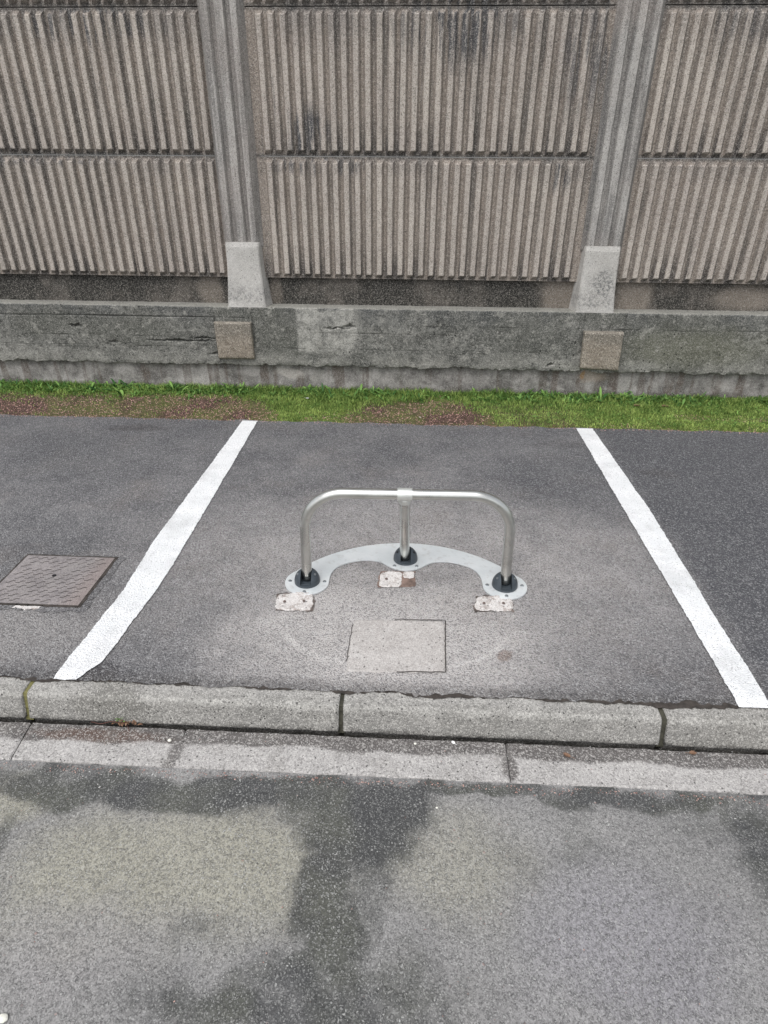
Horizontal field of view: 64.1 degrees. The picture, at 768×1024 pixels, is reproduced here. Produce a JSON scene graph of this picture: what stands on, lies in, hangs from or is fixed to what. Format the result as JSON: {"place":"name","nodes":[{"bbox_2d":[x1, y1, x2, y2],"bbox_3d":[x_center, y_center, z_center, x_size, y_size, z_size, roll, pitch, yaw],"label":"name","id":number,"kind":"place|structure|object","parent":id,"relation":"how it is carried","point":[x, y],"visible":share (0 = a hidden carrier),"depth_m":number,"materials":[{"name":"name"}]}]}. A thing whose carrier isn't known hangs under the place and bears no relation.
{"place":"outdoors","nodes":[
{"label":"outdoors","id":0,"kind":"place"},
{"bbox_2d":[0,759,767,1023],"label":"road","id":1,"kind":"structure","parent":0,"point":[163,825],"depth_m":1.50,"materials":[{"name":"grey asphalt"}]},
{"bbox_2d":[0,1013,7,1022],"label":"pebble","id":2,"kind":"object","parent":1,"relation":"on","point":[3,1017],"visible":1,"depth_m":1.28,"materials":[{"name":"white stone"}]},
{"bbox_2d":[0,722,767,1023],"bbox_3d":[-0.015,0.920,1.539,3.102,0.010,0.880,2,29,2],"label":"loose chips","id":3,"kind":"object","parent":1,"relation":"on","point":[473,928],"visible":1,"depth_m":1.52,"materials":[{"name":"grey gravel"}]},
{"bbox_2d":[4,739,767,1003],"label":"red grit","id":4,"kind":"object","parent":1,"relation":"on","point":[400,787],"visible":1,"depth_m":1.78,"materials":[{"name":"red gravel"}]},
{"bbox_2d":[0,414,767,708],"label":"parking lot","id":5,"kind":"structure","parent":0,"point":[598,614],"depth_m":2.69,"materials":[{"name":"grey asphalt"}]},
{"bbox_2d":[0,553,125,612],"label":"access cover","id":6,"kind":"object","parent":5,"relation":"on","point":[58,583],"visible":1,"depth_m":2.45,"materials":[{"name":"metal"}]},
{"bbox_2d":[11,604,42,609],"bbox_3d":[-1.339,0.359,2.305,0.113,0.008,0.032,2,29,2],"label":"mortar patch","id":7,"kind":"object","parent":6,"relation":"on","point":[28,607],"visible":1,"depth_m":2.30,"materials":[{"name":"grey concrete"}]},
{"bbox_2d":[54,420,256,679],"bbox_3d":[-0.933,-0.025,2.987,0.166,0.011,2.308,2,29,2],"label":"parking line","id":8,"kind":"object","parent":5,"relation":"on","point":[101,639],"visible":1,"depth_m":2.54,"materials":[{"name":"white paint"}]},
{"bbox_2d":[275,592,314,611],"bbox_3d":[-0.340,0.335,2.343,0.159,0.011,0.126,2,29,2],"label":"fixing patch","id":9,"kind":"object","parent":5,"relation":"on","point":[299,601],"visible":1,"depth_m":2.33,"materials":[{"name":"grey concrete"}]},
{"bbox_2d":[0,675,752,708],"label":"joint dirt","id":10,"kind":"structure","parent":5,"relation":"on","point":[691,704],"depth_m":1.93,"materials":[{"name":"soil"}]},
{"bbox_2d":[346,619,445,672],"bbox_3d":[0.048,0.460,2.133,0.343,0.005,0.280,2,29,2],"label":"concrete patch","id":11,"kind":"object","parent":5,"relation":"on","point":[402,646],"visible":1,"depth_m":2.12,"materials":[{"name":"grey concrete"}]},
{"bbox_2d":[377,571,415,587],"bbox_3d":[0.052,0.266,2.470,0.156,0.011,0.121,2,29,2],"label":"fixing patch","id":12,"kind":"object","parent":5,"relation":"on","point":[396,578],"visible":1,"depth_m":2.47,"materials":[{"name":"grey concrete"}]},
{"bbox_2d":[285,488,526,599],"bbox_3d":[0.090,0.053,2.430,0.960,0.422,0.386,1,29,1],"label":"parking barrier","id":13,"kind":"object","parent":5,"relation":"on","point":[404,554],"visible":1,"depth_m":2.40,"materials":[{"name":"metal"}]},
{"bbox_2d":[473,595,514,611],"bbox_3d":[0.415,0.344,2.335,0.158,0.011,0.114,2,29,2],"label":"fixing patch","id":14,"kind":"object","parent":5,"relation":"on","point":[487,603],"visible":1,"depth_m":2.33,"materials":[{"name":"grey concrete"}]},
{"bbox_2d":[576,428,767,707],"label":"parking line","id":15,"kind":"object","parent":5,"relation":"on","point":[741,683],"visible":1,"depth_m":2.45,"materials":[{"name":"white paint"}]},
{"bbox_2d":[0,378,767,432],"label":"verge","id":16,"kind":"structure","parent":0,"point":[125,412],"depth_m":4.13,"materials":[{"name":"green plant"}]},
{"bbox_2d":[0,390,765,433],"bbox_3d":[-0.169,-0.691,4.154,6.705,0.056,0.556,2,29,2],"label":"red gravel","id":17,"kind":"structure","parent":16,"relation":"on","point":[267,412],"depth_m":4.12,"materials":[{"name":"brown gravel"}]},
{"bbox_2d":[0,299,767,397],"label":"retaining wall","id":18,"kind":"structure","parent":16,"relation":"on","point":[647,352],"depth_m":4.25,"materials":[{"name":"concrete"}]},
{"bbox_2d":[0,0,767,312],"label":"concrete fence","id":19,"kind":"object","parent":18,"relation":"on","point":[589,102],"visible":1,"depth_m":3.74,"materials":[{"name":"grey concrete"}]},
{"label":"ground","id":20,"kind":"structure","parent":0,"visible":0},
{"bbox_2d":[2,719,767,754],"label":"gutter bed","id":21,"kind":"object","parent":20,"relation":"on","point":[342,734],"depth_m":1.97,"materials":[{"name":"grey concrete"}]},
{"bbox_2d":[0,721,30,759],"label":"gutter slab","id":22,"kind":"structure","parent":21,"relation":"on","point":[9,745],"depth_m":1.91,"materials":[{"name":"concrete"}]},
{"bbox_2d":[0,677,34,721],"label":"kerb stone","id":23,"kind":"object","parent":21,"relation":"on","point":[12,703],"visible":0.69,"depth_m":1.96,"materials":[{"name":"concrete"}]},
{"bbox_2d":[23,681,34,719],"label":"joint dirt","id":24,"kind":"structure","parent":23,"relation":"on","point":[25,697],"depth_m":1.97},
{"bbox_2d":[12,723,185,767],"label":"gutter slab","id":25,"kind":"structure","parent":21,"relation":"on","point":[78,746],"depth_m":1.89,"materials":[{"name":"concrete"}]},
{"bbox_2d":[92,718,142,729],"bbox_3d":[-0.850,0.667,1.946,0.170,0.033,0.063,2,29,2],"label":"leaf tuft","id":26,"kind":"object","parent":25,"relation":"on","point":[126,723],"visible":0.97,"depth_m":1.95,"materials":[{"name":"plant"}]},
{"bbox_2d":[27,680,340,735],"bbox_3d":[-0.637,0.649,2.003,0.996,0.188,0.128,2,29,2],"label":"kerb stone","id":27,"kind":"object","parent":21,"relation":"on","point":[229,708],"visible":0.94,"depth_m":1.94,"materials":[{"name":"concrete"}]},
{"bbox_2d":[173,730,509,782],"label":"gutter slab","id":28,"kind":"structure","parent":21,"relation":"on","point":[421,759],"depth_m":1.86,"materials":[{"name":"concrete"}]},
{"bbox_2d":[343,692,661,748],"bbox_3d":[0.362,0.677,1.963,0.977,0.186,0.127,2,29,2],"label":"kerb stone","id":29,"kind":"object","parent":21,"relation":"on","point":[398,715],"visible":0.93,"depth_m":1.90,"materials":[{"name":"concrete"}]},
{"bbox_2d":[338,693,344,732],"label":"joint dirt","id":30,"kind":"structure","parent":29,"relation":"on","point":[341,713],"depth_m":1.93,"materials":[{"name":"soil"}]},
{"bbox_2d":[656,708,666,746],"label":"joint dirt","id":31,"kind":"structure","parent":29,"relation":"on","point":[664,722],"depth_m":1.89,"materials":[{"name":"soil"}]},
{"bbox_2d":[506,743,767,794],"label":"gutter slab","id":32,"kind":"structure","parent":21,"relation":"on","point":[617,768],"depth_m":1.82,"materials":[{"name":"concrete"}]},
{"bbox_2d":[658,707,767,753],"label":"kerb stone","id":33,"kind":"object","parent":21,"relation":"on","point":[737,730],"visible":0.88,"depth_m":1.87,"materials":[{"name":"concrete"}]}
]}

